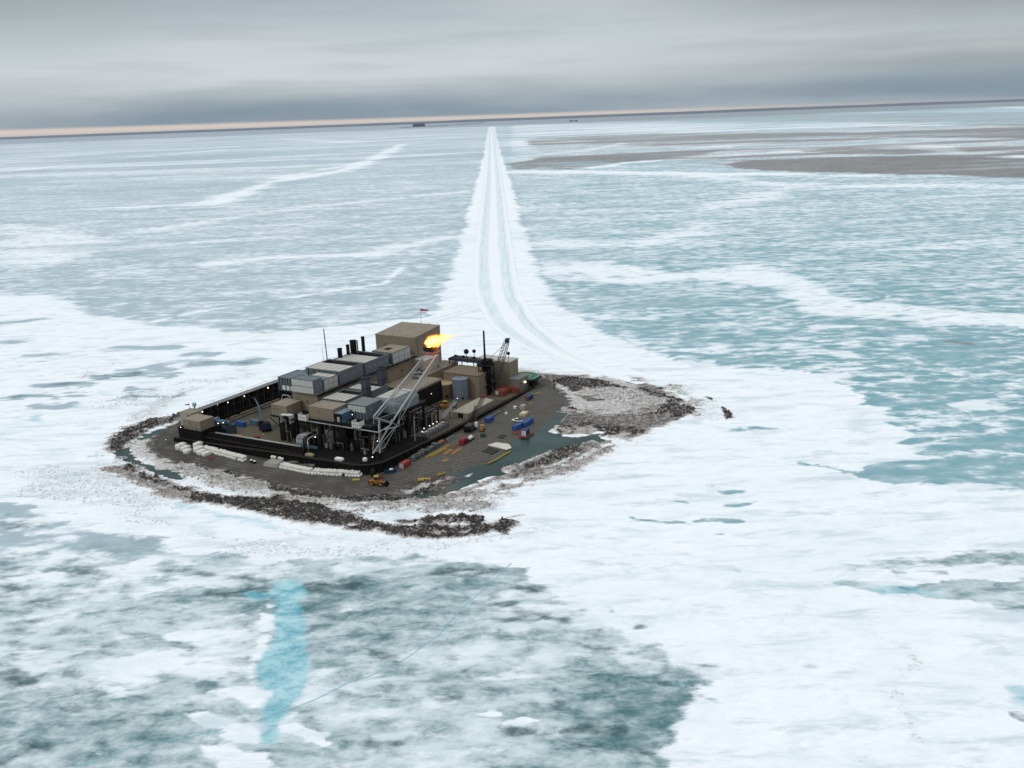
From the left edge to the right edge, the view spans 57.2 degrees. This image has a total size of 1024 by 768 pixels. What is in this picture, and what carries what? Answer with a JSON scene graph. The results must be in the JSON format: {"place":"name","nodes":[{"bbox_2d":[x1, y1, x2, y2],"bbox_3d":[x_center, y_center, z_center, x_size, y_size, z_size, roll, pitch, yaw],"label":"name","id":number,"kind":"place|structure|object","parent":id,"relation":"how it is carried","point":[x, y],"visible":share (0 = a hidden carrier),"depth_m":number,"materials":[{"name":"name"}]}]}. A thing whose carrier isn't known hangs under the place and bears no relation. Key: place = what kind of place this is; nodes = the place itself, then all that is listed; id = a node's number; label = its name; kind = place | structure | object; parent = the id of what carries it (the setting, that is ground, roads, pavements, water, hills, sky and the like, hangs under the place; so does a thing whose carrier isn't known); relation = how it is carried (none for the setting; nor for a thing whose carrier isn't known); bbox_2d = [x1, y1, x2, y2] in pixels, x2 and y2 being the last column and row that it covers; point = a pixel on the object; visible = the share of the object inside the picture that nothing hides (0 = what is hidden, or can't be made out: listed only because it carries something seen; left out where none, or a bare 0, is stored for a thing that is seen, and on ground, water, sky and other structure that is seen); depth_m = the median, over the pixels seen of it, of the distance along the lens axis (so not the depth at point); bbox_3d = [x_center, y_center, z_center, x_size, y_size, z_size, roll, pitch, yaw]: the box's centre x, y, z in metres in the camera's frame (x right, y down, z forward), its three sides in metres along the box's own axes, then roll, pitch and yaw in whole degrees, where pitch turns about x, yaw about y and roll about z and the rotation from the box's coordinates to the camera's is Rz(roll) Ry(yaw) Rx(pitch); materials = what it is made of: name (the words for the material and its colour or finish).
{"place":"outdoors","nodes":[
{"label":"outdoors","id":0,"kind":"place"},
{"bbox_2d":[113,412,605,498],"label":"melt water","id":1,"kind":"structure","parent":0,"point":[542,440],"depth_m":440.66,"materials":[{"name":"liquid"}]},
{"bbox_2d":[155,379,566,493],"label":"gravel berm","id":2,"kind":"structure","parent":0,"point":[544,405],"depth_m":437.62,"materials":[{"name":"gravel"}]},
{"bbox_2d":[175,442,186,450],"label":"wrapped bundle","id":3,"kind":"object","parent":2,"relation":"on","point":[178,445],"visible":0.77,"depth_m":456.23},
{"bbox_2d":[180,445,190,451],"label":"wrapped bundle","id":4,"kind":"object","parent":2,"relation":"on","point":[182,448],"visible":0.78,"depth_m":454.22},
{"bbox_2d":[183,448,191,453],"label":"wrapped bundle","id":5,"kind":"object","parent":2,"relation":"on","point":[187,451],"visible":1,"depth_m":450.90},
{"bbox_2d":[193,441,202,447],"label":"wrapped bundle","id":6,"kind":"object","parent":2,"relation":"on","point":[197,443],"visible":0.53,"depth_m":456.35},
{"bbox_2d":[193,445,203,452],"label":"wrapped bundle","id":7,"kind":"object","parent":2,"relation":"on","point":[196,448],"visible":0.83,"depth_m":451.61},
{"bbox_2d":[196,449,206,455],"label":"wrapped bundle","id":8,"kind":"object","parent":2,"relation":"on","point":[199,451],"visible":0.81,"depth_m":448.49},
{"bbox_2d":[201,450,210,456],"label":"wrapped bundle","id":9,"kind":"object","parent":2,"relation":"on","point":[206,453],"visible":1,"depth_m":446.67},
{"bbox_2d":[263,458,283,467],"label":"covered pile","id":10,"kind":"object","parent":2,"relation":"on","point":[273,463],"visible":0.98,"depth_m":430.95,"materials":[{"name":"white plastic"}]},
{"bbox_2d":[172,387,528,446],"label":"work yard","id":11,"kind":"structure","parent":2,"relation":"on","point":[249,430],"depth_m":489.67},
{"bbox_2d":[177,423,221,440],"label":"corner platform","id":12,"kind":"structure","parent":11,"relation":"on","point":[193,434],"depth_m":466.37,"materials":[{"name":"black metal"}]},
{"bbox_2d":[180,408,201,424],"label":"hut","id":13,"kind":"object","parent":12,"relation":"on","point":[187,412],"visible":0.43,"depth_m":476.76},
{"bbox_2d":[183,414,213,430],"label":"hut","id":14,"kind":"object","parent":12,"relation":"on","point":[198,422],"visible":1,"depth_m":464.62,"materials":[{"name":"metal"}]},
{"bbox_2d":[214,417,236,433],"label":"generator module","id":15,"kind":"object","parent":11,"relation":"on","point":[228,427],"visible":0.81,"depth_m":474.18,"materials":[{"name":"blue paint"}]},
{"bbox_2d":[235,420,246,427],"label":"shipping container","id":16,"kind":"object","parent":11,"relation":"on","point":[240,423],"visible":0.95,"depth_m":487.46,"materials":[{"name":"metal"}]},
{"bbox_2d":[250,418,259,425],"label":"shipping container","id":17,"kind":"object","parent":11,"relation":"on","point":[254,422],"visible":0.77,"depth_m":488.77,"materials":[{"name":"metal"}]},
{"bbox_2d":[204,432,305,455],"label":"bulkhead wall","id":18,"kind":"structure","parent":11,"relation":"on","point":[234,440],"depth_m":449.32,"materials":[{"name":"metal"}]},
{"bbox_2d":[215,432,301,447],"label":"pipeline","id":19,"kind":"object","parent":18,"relation":"on","point":[280,443],"visible":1,"depth_m":446.94,"materials":[{"name":"silver metal"}]},
{"bbox_2d":[252,397,271,431],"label":"crane","id":20,"kind":"object","parent":11,"relation":"on","point":[264,425],"visible":1,"depth_m":479.53,"materials":[{"name":"blue metal"}]},
{"bbox_2d":[193,353,350,419],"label":"dock wall","id":21,"kind":"structure","parent":11,"relation":"on","point":[238,403],"depth_m":508.76,"materials":[{"name":"metal"}]},
{"bbox_2d":[280,421,286,440],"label":"process vessel","id":22,"kind":"object","parent":11,"relation":"on","point":[283,432],"visible":0.94,"depth_m":461.87,"materials":[{"name":"metal"}]},
{"bbox_2d":[278,390,292,399],"bbox_3d":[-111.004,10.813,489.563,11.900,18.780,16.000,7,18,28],"label":"leg frame","id":23,"kind":"object","parent":11,"relation":"on","point":[282,393],"visible":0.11,"depth_m":482.95,"materials":[{"name":"black metal"}]},
{"bbox_2d":[278,370,305,391],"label":"air unit","id":24,"kind":"object","parent":23,"relation":"on","point":[284,382],"visible":0.59,"depth_m":481.45,"materials":[{"name":"black metal"}]},
{"bbox_2d":[286,421,299,440],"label":"process vessel","id":25,"kind":"object","parent":11,"relation":"on","point":[292,428],"visible":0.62,"depth_m":459.95,"materials":[{"name":"black metal"}]},
{"bbox_2d":[296,431,317,451],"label":"pipe bundle","id":26,"kind":"object","parent":11,"relation":"on","point":[298,438],"visible":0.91,"depth_m":447.81,"materials":[{"name":"silver metal"}]},
{"bbox_2d":[303,444,318,450],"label":"horizontal vessel","id":27,"kind":"object","parent":11,"relation":"on","point":[313,448],"visible":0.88,"depth_m":446.11,"materials":[{"name":"teal paint"}]},
{"bbox_2d":[324,425,337,441],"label":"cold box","id":28,"kind":"object","parent":11,"relation":"on","point":[330,432],"visible":0.44,"depth_m":455.00,"materials":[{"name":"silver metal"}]},
{"bbox_2d":[338,425,350,448],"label":"process vessel","id":29,"kind":"object","parent":11,"relation":"on","point":[341,434],"visible":0.7,"depth_m":445.00,"materials":[{"name":"black metal"}]},
{"bbox_2d":[270,399,426,455],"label":"module deck","id":30,"kind":"structure","parent":11,"relation":"on","point":[369,425],"depth_m":448.46,"materials":[{"name":"black metal"}]},
{"bbox_2d":[271,398,301,416],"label":"hut","id":31,"kind":"object","parent":30,"relation":"on","point":[287,405],"visible":1,"depth_m":460.21,"materials":[{"name":"metal"}]},
{"bbox_2d":[280,412,296,423],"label":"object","id":32,"kind":"structure","parent":30,"relation":"on","point":[291,418],"depth_m":454.84,"materials":[{"name":"white paint"}]},
{"bbox_2d":[297,412,309,421],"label":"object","id":33,"kind":"structure","parent":30,"relation":"on","point":[302,417],"depth_m":450.11,"materials":[{"name":"white paint"}]},
{"bbox_2d":[309,400,346,421],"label":"hut","id":34,"kind":"object","parent":30,"relation":"on","point":[322,409],"visible":0.95,"depth_m":446.59,"materials":[{"name":"metal"}]},
{"bbox_2d":[322,389,363,407],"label":"air unit","id":35,"kind":"object","parent":30,"relation":"on","point":[344,396],"visible":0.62,"depth_m":459.68,"materials":[{"name":"black metal"}]},
{"bbox_2d":[334,407,352,422],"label":"cabin","id":36,"kind":"object","parent":30,"relation":"on","point":[343,415],"visible":1,"depth_m":442.35,"materials":[{"name":"metal"}]},
{"bbox_2d":[307,419,399,432],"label":"transfer pipe","id":37,"kind":"object","parent":30,"relation":"hanging from","point":[357,429],"visible":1,"depth_m":437.44,"materials":[{"name":"silver metal"}]},
{"bbox_2d":[351,419,363,428],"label":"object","id":38,"kind":"structure","parent":30,"relation":"on","point":[356,425],"depth_m":434.63,"materials":[{"name":"white paint"}]},
{"bbox_2d":[347,397,381,419],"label":"air unit","id":39,"kind":"object","parent":30,"relation":"on","point":[364,408],"visible":1,"depth_m":445.95,"materials":[{"name":"black metal"}]},
{"bbox_2d":[360,375,371,397],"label":"duct tower","id":40,"kind":"structure","parent":30,"relation":"on","point":[365,385],"depth_m":462.44,"materials":[{"name":"black metal"}]},
{"bbox_2d":[347,382,387,397],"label":"air unit","id":41,"kind":"object","parent":30,"relation":"on","point":[376,390],"visible":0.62,"depth_m":473.62,"materials":[{"name":"black metal"}]},
{"bbox_2d":[376,366,386,386],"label":"duct tower","id":42,"kind":"structure","parent":30,"relation":"on","point":[381,376],"depth_m":477.39,"materials":[{"name":"black metal"}]},
{"bbox_2d":[375,388,418,413],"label":"air unit","id":43,"kind":"object","parent":30,"relation":"on","point":[390,408],"visible":0.77,"depth_m":456.54,"materials":[{"name":"silver metal"}]},
{"bbox_2d":[292,355,416,435],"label":"process hall","id":44,"kind":"structure","parent":11,"relation":"on","point":[399,370],"depth_m":481.49,"materials":[{"name":"beige metal"}]},
{"bbox_2d":[291,374,322,394],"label":"air unit","id":45,"kind":"object","parent":44,"relation":"on","point":[307,384],"visible":1,"depth_m":461.37,"materials":[{"name":"metal"}]},
{"bbox_2d":[310,372,337,390],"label":"air unit","id":46,"kind":"object","parent":44,"relation":"on","point":[329,380],"visible":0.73,"depth_m":469.44,"materials":[{"name":"black metal"}]},
{"bbox_2d":[305,359,363,384],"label":"air unit","id":47,"kind":"object","parent":44,"relation":"on","point":[346,371],"visible":0.88,"depth_m":482.26,"materials":[{"name":"black metal"}]},
{"bbox_2d":[335,351,388,374],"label":"air unit","id":48,"kind":"object","parent":44,"relation":"on","point":[371,361],"visible":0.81,"depth_m":500.48,"materials":[{"name":"black metal"}]},
{"bbox_2d":[337,348,342,357],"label":"exhaust stack","id":49,"kind":"object","parent":48,"relation":"on","point":[339,351],"visible":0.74,"depth_m":501.52,"materials":[{"name":"black metal"}]},
{"bbox_2d":[349,340,358,354],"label":"exhaust stack","id":50,"kind":"object","parent":48,"relation":"on","point":[353,347],"visible":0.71,"depth_m":510.88,"materials":[{"name":"black metal"}]},
{"bbox_2d":[361,336,364,350],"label":"exhaust stack","id":51,"kind":"object","parent":44,"relation":"on","point":[363,343],"visible":0.7,"depth_m":517.44,"materials":[{"name":"black metal"}]},
{"bbox_2d":[372,344,410,364],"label":"air unit","id":52,"kind":"object","parent":44,"relation":"on","point":[396,353],"visible":0.82,"depth_m":517.65,"materials":[{"name":"black metal"}]},
{"bbox_2d":[354,429,362,449],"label":"process vessel","id":53,"kind":"object","parent":11,"relation":"on","point":[359,441],"visible":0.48,"depth_m":444.83,"materials":[{"name":"metal"}]},
{"bbox_2d":[323,416,401,446],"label":"machinery skid","id":54,"kind":"object","parent":11,"relation":"on","point":[383,426],"visible":0.12,"depth_m":453.06,"materials":[{"name":"metal"}]},
{"bbox_2d":[304,436,429,476],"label":"steel apron","id":55,"kind":"object","parent":11,"relation":"on","point":[356,457],"visible":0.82,"depth_m":442.71,"materials":[{"name":"metal"}]},
{"bbox_2d":[285,406,427,454],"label":"pipework","id":56,"kind":"object","parent":55,"relation":"on","point":[352,444],"visible":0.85,"depth_m":451.26,"materials":[{"name":"metal"}]},
{"bbox_2d":[359,457,370,463],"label":"wrapped load","id":57,"kind":"object","parent":55,"relation":"on","point":[364,461],"visible":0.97,"depth_m":419.61,"materials":[{"name":"white plastic"}]},
{"bbox_2d":[371,434,376,450],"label":"process vessel","id":58,"kind":"object","parent":11,"relation":"on","point":[372,439],"visible":0.54,"depth_m":442.56,"materials":[{"name":"metal"}]},
{"bbox_2d":[378,420,413,446],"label":"machinery skid","id":59,"kind":"object","parent":11,"relation":"on","point":[400,433],"visible":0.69,"depth_m":457.76,"materials":[{"name":"metal"}]},
{"bbox_2d":[371,356,436,460],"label":"flare boom","id":60,"kind":"object","parent":11,"relation":"on","point":[380,455],"visible":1,"depth_m":445.88,"materials":[{"name":"silver metal"}]},
{"bbox_2d":[423,345,439,355],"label":"burner platform","id":61,"kind":"structure","parent":60,"relation":"on","point":[428,350],"depth_m":466.39,"materials":[{"name":"metal"}]},
{"bbox_2d":[375,321,441,360],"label":"tower building","id":62,"kind":"structure","parent":11,"relation":"on","point":[416,337],"depth_m":539.70,"materials":[{"name":"metal"}]},
{"bbox_2d":[401,405,438,429],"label":"pipe rack","id":63,"kind":"object","parent":11,"relation":"on","point":[429,419],"visible":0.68,"depth_m":477.05,"materials":[{"name":"black metal"}]},
{"bbox_2d":[388,360,457,412],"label":"camp building","id":64,"kind":"structure","parent":11,"relation":"on","point":[432,383],"depth_m":512.45,"materials":[{"name":"black metal"}]},
{"bbox_2d":[414,355,438,372],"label":"annex building","id":65,"kind":"structure","parent":64,"relation":"on","point":[424,364],"depth_m":530.29,"materials":[{"name":"metal"}]},
{"bbox_2d":[438,400,455,409],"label":"wheel loader","id":66,"kind":"object","parent":11,"relation":"on","point":[443,405],"visible":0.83,"depth_m":504.41,"materials":[{"name":"orange paint"}]},
{"bbox_2d":[442,380,452,398],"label":"storage tank","id":67,"kind":"object","parent":11,"relation":"on","point":[447,392],"visible":0.51,"depth_m":521.87,"materials":[{"name":"beige metal"}]},
{"bbox_2d":[441,399,456,418],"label":"stair ramp","id":68,"kind":"structure","parent":11,"relation":"on","point":[455,402],"depth_m":487.54,"materials":[{"name":"black metal"}]},
{"bbox_2d":[452,376,468,400],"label":"storage tank","id":69,"kind":"object","parent":11,"relation":"on","point":[460,387],"visible":1,"depth_m":516.96,"materials":[{"name":"grey metal"}]},
{"bbox_2d":[443,364,493,397],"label":"block building","id":70,"kind":"structure","parent":11,"relation":"on","point":[477,384],"depth_m":523.74,"materials":[{"name":"beige metal"}]},
{"bbox_2d":[448,355,481,365],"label":"equipment rack","id":71,"kind":"object","parent":70,"relation":"on","point":[467,359],"visible":0.77,"depth_m":542.09,"materials":[{"name":"grey metal"}]},
{"bbox_2d":[452,398,492,418],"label":"fabric shed","id":72,"kind":"structure","parent":11,"relation":"on","point":[465,411],"depth_m":493.11,"materials":[{"name":"fabric"}]},
{"bbox_2d":[476,331,509,394],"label":"pedestal crane","id":73,"kind":"object","parent":11,"relation":"on","point":[486,364],"visible":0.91,"depth_m":524.57,"materials":[{"name":"black metal"}]},
{"bbox_2d":[477,355,517,387],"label":"quarters building","id":74,"kind":"structure","parent":11,"relation":"on","point":[510,368],"depth_m":535.99,"materials":[{"name":"metal"}]},
{"bbox_2d":[494,387,509,396],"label":"shipping container","id":75,"kind":"object","parent":11,"relation":"on","point":[502,391],"visible":1,"depth_m":524.93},
{"bbox_2d":[498,385,519,393],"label":"shipping container","id":76,"kind":"object","parent":11,"relation":"on","point":[513,389],"visible":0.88,"depth_m":528.99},
{"bbox_2d":[509,374,528,390],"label":"annex","id":77,"kind":"object","parent":11,"relation":"on","point":[517,380],"visible":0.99,"depth_m":532.68,"materials":[{"name":"grey metal"}]},
{"bbox_2d":[173,384,533,474],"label":"sheet pile wall","id":78,"kind":"structure","parent":2,"relation":"on","point":[387,463],"depth_m":437.65,"materials":[{"name":"metal"}]},
{"bbox_2d":[368,475,389,485],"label":"wheel loader","id":79,"kind":"object","parent":2,"relation":"on","point":[373,481],"visible":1,"depth_m":402.59,"materials":[{"name":"orange paint"}]},
{"bbox_2d":[384,468,395,473],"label":"skip bin","id":80,"kind":"object","parent":2,"relation":"on","point":[389,470],"visible":1,"depth_m":416.86,"materials":[{"name":"metal"}]},
{"bbox_2d":[399,459,410,468],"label":"shipping container","id":81,"kind":"object","parent":2,"relation":"on","point":[405,463],"visible":1,"depth_m":422.49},
{"bbox_2d":[426,445,448,457],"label":"beam","id":82,"kind":"structure","parent":2,"relation":"on","point":[428,456],"depth_m":440.69,"materials":[{"name":"metal"}]},
{"bbox_2d":[445,435,455,441],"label":"pipe stack","id":83,"kind":"object","parent":2,"relation":"on","point":[450,438],"visible":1,"depth_m":456.11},
{"bbox_2d":[459,437,467,445],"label":"winch unit","id":84,"kind":"object","parent":2,"relation":"on","point":[463,441],"visible":1,"depth_m":449.24,"materials":[{"name":"red paint"}]},
{"bbox_2d":[467,434,474,441],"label":"pump unit","id":85,"kind":"object","parent":2,"relation":"on","point":[470,437],"visible":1,"depth_m":454.83,"materials":[{"name":"white paint"}]},
{"bbox_2d":[463,395,485,432],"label":"crawler crane","id":86,"kind":"object","parent":2,"relation":"on","point":[471,426],"visible":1,"depth_m":470.95,"materials":[{"name":"black metal"}]},
{"bbox_2d":[485,415,493,422],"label":"shipping container","id":87,"kind":"object","parent":2,"relation":"on","point":[489,419],"visible":1,"depth_m":481.13,"materials":[{"name":"metal"}]},
{"bbox_2d":[482,447,498,454],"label":"rubber mat","id":88,"kind":"object","parent":2,"relation":"on","point":[489,450],"visible":1,"depth_m":439.98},
{"bbox_2d":[487,450,510,463],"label":"barrier boom","id":89,"kind":"object","parent":2,"relation":"on","point":[499,457],"visible":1,"depth_m":431.22,"materials":[{"name":"yellow paint"}]},
{"bbox_2d":[488,442,511,449],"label":"tarp sheet","id":90,"kind":"object","parent":2,"relation":"on","point":[504,446],"visible":1,"depth_m":446.12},
{"bbox_2d":[512,422,522,430],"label":"shipping container","id":91,"kind":"object","parent":2,"relation":"on","point":[517,426],"visible":1,"depth_m":467.58,"materials":[{"name":"metal"}]},
{"bbox_2d":[519,411,528,415],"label":"panel","id":92,"kind":"object","parent":2,"relation":"on","point":[523,413],"visible":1,"depth_m":489.71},
{"bbox_2d":[519,432,533,437],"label":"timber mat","id":93,"kind":"object","parent":2,"relation":"on","point":[528,435],"visible":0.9,"depth_m":458.13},
{"bbox_2d":[521,428,529,435],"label":"shipping container","id":94,"kind":"object","parent":93,"relation":"on","point":[525,432],"visible":1,"depth_m":457.95,"materials":[{"name":"metal"}]},
{"bbox_2d":[521,417,533,426],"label":"shipping container","id":95,"kind":"object","parent":2,"relation":"on","point":[528,421],"visible":1,"depth_m":474.55,"materials":[{"name":"metal"}]},
{"bbox_2d":[525,394,532,400],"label":"shipping container","id":96,"kind":"object","parent":2,"relation":"on","point":[528,397],"visible":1,"depth_m":516.86,"materials":[{"name":"metal"}]},
{"bbox_2d":[518,371,541,386],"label":"helipad","id":97,"kind":"object","parent":2,"relation":"on","point":[533,378],"visible":0.5,"depth_m":543.41,"materials":[{"name":"green paint"}]},
{"bbox_2d":[373,303,479,331],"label":"side track","id":98,"kind":"structure","parent":0,"point":[474,307],"depth_m":747.20,"materials":[{"name":"snow"}]},
{"bbox_2d":[400,123,476,127],"bbox_3d":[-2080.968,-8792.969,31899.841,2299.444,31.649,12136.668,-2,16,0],"label":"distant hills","id":99,"kind":"structure","parent":0,"point":[437,125],"depth_m":28286.03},
{"bbox_2d":[0,101,1023,767],"bbox_3d":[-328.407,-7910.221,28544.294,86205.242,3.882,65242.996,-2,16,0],"label":"sea ice","id":100,"kind":"structure","parent":0,"point":[808,553],"depth_m":420.71,"materials":[{"name":"ice"}]},
{"bbox_2d":[11,362,734,557],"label":"ice rubble","id":101,"kind":"object","parent":100,"relation":"on","point":[156,520],"visible":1,"depth_m":407.21,"materials":[{"name":"ice"}]},
{"bbox_2d":[99,375,728,538],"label":"dirty ice rubble","id":102,"kind":"object","parent":100,"relation":"on","point":[450,514],"visible":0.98,"depth_m":410.11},
{"bbox_2d":[108,376,732,537],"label":"gravel rubble","id":103,"kind":"object","parent":100,"relation":"on","point":[318,505],"visible":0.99,"depth_m":393.06,"materials":[{"name":"gravel"}]},
{"bbox_2d":[0,99,1023,139],"bbox_3d":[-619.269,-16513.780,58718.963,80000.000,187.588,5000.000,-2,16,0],"label":"distant hills","id":104,"kind":"structure","parent":0,"point":[567,117],"depth_m":56853.20,"materials":[{"name":"grey"}]},
{"bbox_2d":[0,0,1023,136],"label":"sky","id":105,"kind":"structure","parent":0,"point":[68,67],"materials":[{"name":"grey"}]},
{"bbox_2d":[473,128,646,383],"bbox_3d":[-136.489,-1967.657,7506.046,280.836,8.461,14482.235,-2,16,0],"label":"ice road","id":106,"kind":"structure","parent":0,"point":[505,309],"depth_m":880.27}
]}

